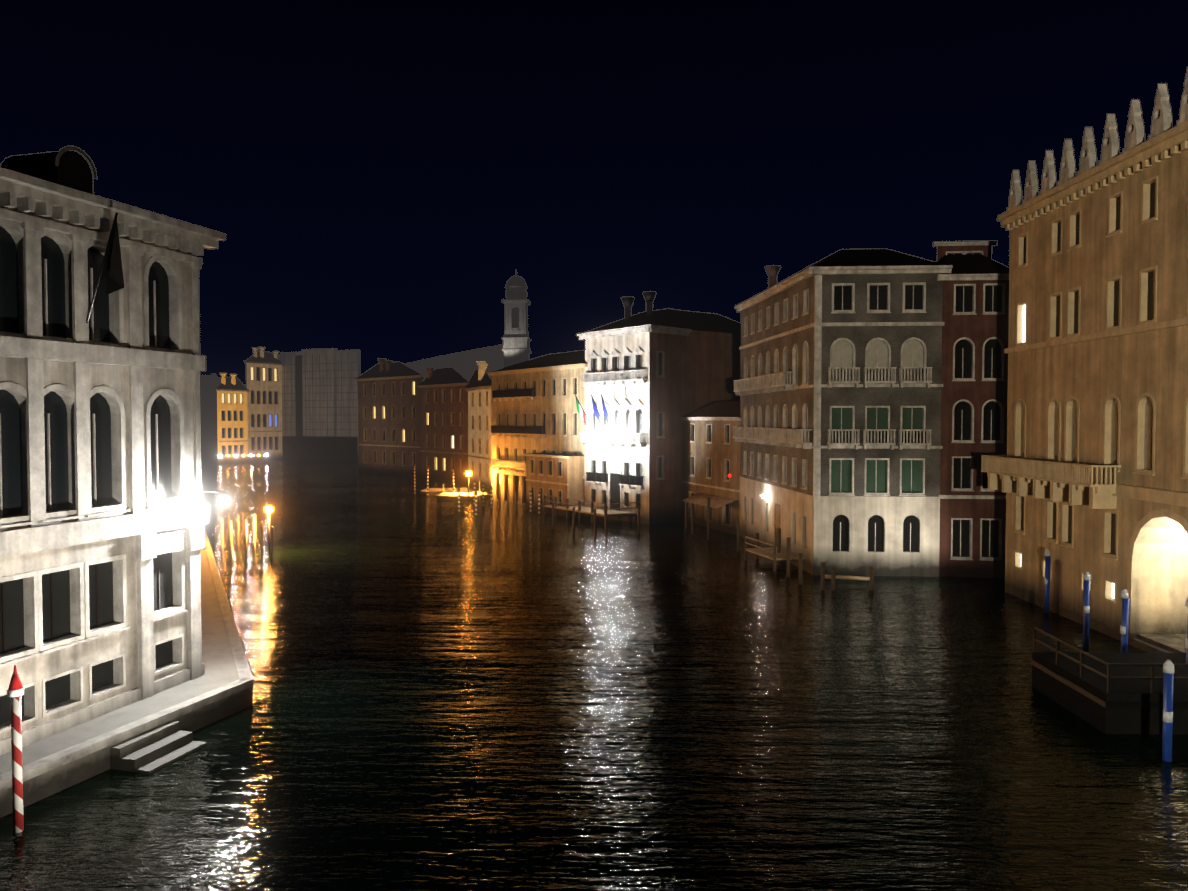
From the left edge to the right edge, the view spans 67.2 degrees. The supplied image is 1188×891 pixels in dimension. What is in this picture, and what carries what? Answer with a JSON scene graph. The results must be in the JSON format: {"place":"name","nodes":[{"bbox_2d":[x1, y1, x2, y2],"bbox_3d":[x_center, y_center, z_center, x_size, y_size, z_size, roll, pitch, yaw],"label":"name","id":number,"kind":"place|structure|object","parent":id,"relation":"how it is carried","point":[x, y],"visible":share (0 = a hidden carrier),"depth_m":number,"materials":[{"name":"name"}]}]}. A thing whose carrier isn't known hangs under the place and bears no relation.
{"place":"outdoors","nodes":[
{"label":"outdoors","id":0,"kind":"place"},
{"bbox_2d":[0,526,253,817],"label":"quay","id":1,"kind":"structure","parent":0,"point":[151,734],"depth_m":29.95,"materials":[{"name":"stone"}]},
{"bbox_2d":[0,146,225,755],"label":"building","id":2,"kind":"structure","parent":1,"relation":"on","point":[104,514],"depth_m":30.17,"materials":[{"name":"stone"}]},
{"bbox_2d":[201,491,230,495],"bbox_3d":[-14.736,1.857,34.835,1.305,0.179,0.445,1,2,23],"label":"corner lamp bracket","id":3,"kind":"object","parent":2,"relation":"attached to","point":[223,493],"visible":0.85,"depth_m":34.65,"materials":[{"name":"metal"}]},
{"bbox_2d":[220,497,228,504],"bbox_3d":[-14.341,2.151,34.674,0.340,0.340,0.323,0,2,1],"label":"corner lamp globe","id":4,"kind":"object","parent":3,"relation":"hanging from","point":[224,500],"visible":1,"depth_m":34.57,"materials":[{"name":"white glass"}]},
{"bbox_2d":[200,374,220,442],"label":"houses","id":5,"kind":"structure","parent":0,"point":[209,384],"depth_m":403.07,"materials":[{"name":"grey"}]},
{"bbox_2d":[215,373,249,463],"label":"yellow house","id":6,"kind":"structure","parent":0,"point":[232,426],"depth_m":222.28,"materials":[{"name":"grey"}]},
{"bbox_2d":[355,358,423,476],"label":"brown house","id":7,"kind":"structure","parent":0,"point":[389,417],"depth_m":175.78,"materials":[{"name":"grey"}]},
{"bbox_2d":[360,345,503,381],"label":"houses","id":8,"kind":"structure","parent":0,"point":[464,365],"depth_m":1036.87,"materials":[{"name":"paint"}]},
{"bbox_2d":[417,367,468,482],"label":"pink house","id":9,"kind":"structure","parent":0,"point":[444,424],"depth_m":158.24,"materials":[{"name":"grey"}]},
{"bbox_2d":[0,443,1187,890],"bbox_3d":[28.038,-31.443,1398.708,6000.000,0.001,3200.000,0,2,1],"label":"canal water","id":10,"kind":"structure","parent":0,"point":[500,695],"depth_m":31.07,"materials":[{"name":"black liquid"}]},
{"bbox_2d":[7,665,23,832],"bbox_3d":[-15.426,8.497,23.893,0.380,5.278,0.380,0,2,1],"label":"mooring pole","id":11,"kind":"object","parent":10,"relation":"in","point":[15,691],"visible":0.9,"depth_m":23.80,"materials":[{"name":"wood"}]},
{"bbox_2d":[221,504,273,560],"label":"piles","id":12,"kind":"structure","parent":10,"relation":"in","point":[244,526],"depth_m":72.54,"materials":[{"name":"brown wood"}]},
{"bbox_2d":[265,506,272,512],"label":"lamp","id":13,"kind":"object","parent":12,"relation":"on","point":[268,509],"visible":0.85,"depth_m":72.33,"materials":[{"name":"white glass"}]},
{"bbox_2d":[244,347,283,460],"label":"building","id":14,"kind":"structure","parent":10,"relation":"on","point":[264,387],"depth_m":236.47,"materials":[{"name":"grey paint"}]},
{"bbox_2d":[279,348,359,459],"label":"scaffolded building","id":15,"kind":"structure","parent":10,"relation":"on","point":[319,403],"depth_m":244.03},
{"bbox_2d":[413,465,515,515],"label":"landing","id":16,"kind":"object","parent":10,"relation":"in","point":[458,493],"visible":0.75,"depth_m":121.61,"materials":[{"name":"brown wood"}]},
{"bbox_2d":[464,361,491,488],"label":"cream house","id":17,"kind":"structure","parent":10,"relation":"on","point":[478,387],"depth_m":144.74,"materials":[{"name":"grey"}]},
{"bbox_2d":[502,270,530,367],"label":"bell tower","id":18,"kind":"structure","parent":10,"relation":"on","point":[516,339],"depth_m":295.30,"materials":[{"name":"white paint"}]},
{"bbox_2d":[486,350,587,515],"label":"cream palazzo","id":19,"kind":"structure","parent":10,"relation":"on","point":[537,427],"depth_m":108.77,"materials":[{"name":"paint"}]},
{"bbox_2d":[530,489,639,539],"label":"dock","id":20,"kind":"object","parent":10,"relation":"on","point":[593,511],"visible":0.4,"depth_m":94.54,"materials":[{"name":"brown wood"}]},
{"bbox_2d":[576,291,740,524],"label":"building","id":21,"kind":"structure","parent":10,"relation":"on","point":[651,376],"depth_m":96.41,"materials":[{"name":"white paint"}]},
{"bbox_2d":[575,394,614,433],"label":"flags","id":22,"kind":"object","parent":21,"relation":"on","point":[581,411],"visible":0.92,"depth_m":95.73,"materials":[{"name":"fabric"}]},
{"bbox_2d":[685,497,873,590],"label":"bank piles","id":23,"kind":"structure","parent":10,"relation":"in","point":[774,553],"depth_m":65.57,"materials":[{"name":"brown wood"}]},
{"bbox_2d":[733,249,952,576],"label":"brick palazzo","id":24,"kind":"structure","parent":10,"relation":"on","point":[838,385],"depth_m":62.60,"materials":[{"name":"grey"}]},
{"bbox_2d":[933,241,1008,577],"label":"red house","id":25,"kind":"structure","parent":10,"relation":"on","point":[975,319],"depth_m":61.96,"materials":[{"name":"brown paint"}]},
{"bbox_2d":[981,66,1187,652],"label":"building","id":26,"kind":"structure","parent":10,"relation":"on","point":[1089,473],"depth_m":45.73,"materials":[{"name":"beige paint"}]},
{"bbox_2d":[1030,549,1187,761],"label":"dock","id":27,"kind":"object","parent":10,"relation":"in","point":[1123,691],"visible":1,"depth_m":32.76,"materials":[{"name":"wood"},{"name":"painted wood"}]},
{"bbox_2d":[0,0,1187,386],"label":"sky","id":28,"kind":"structure","parent":0,"point":[376,176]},
{"bbox_2d":[680,265,780,534],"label":"dark houses","id":29,"kind":"structure","parent":0,"point":[710,454],"depth_m":89.72,"materials":[{"name":"paint"}]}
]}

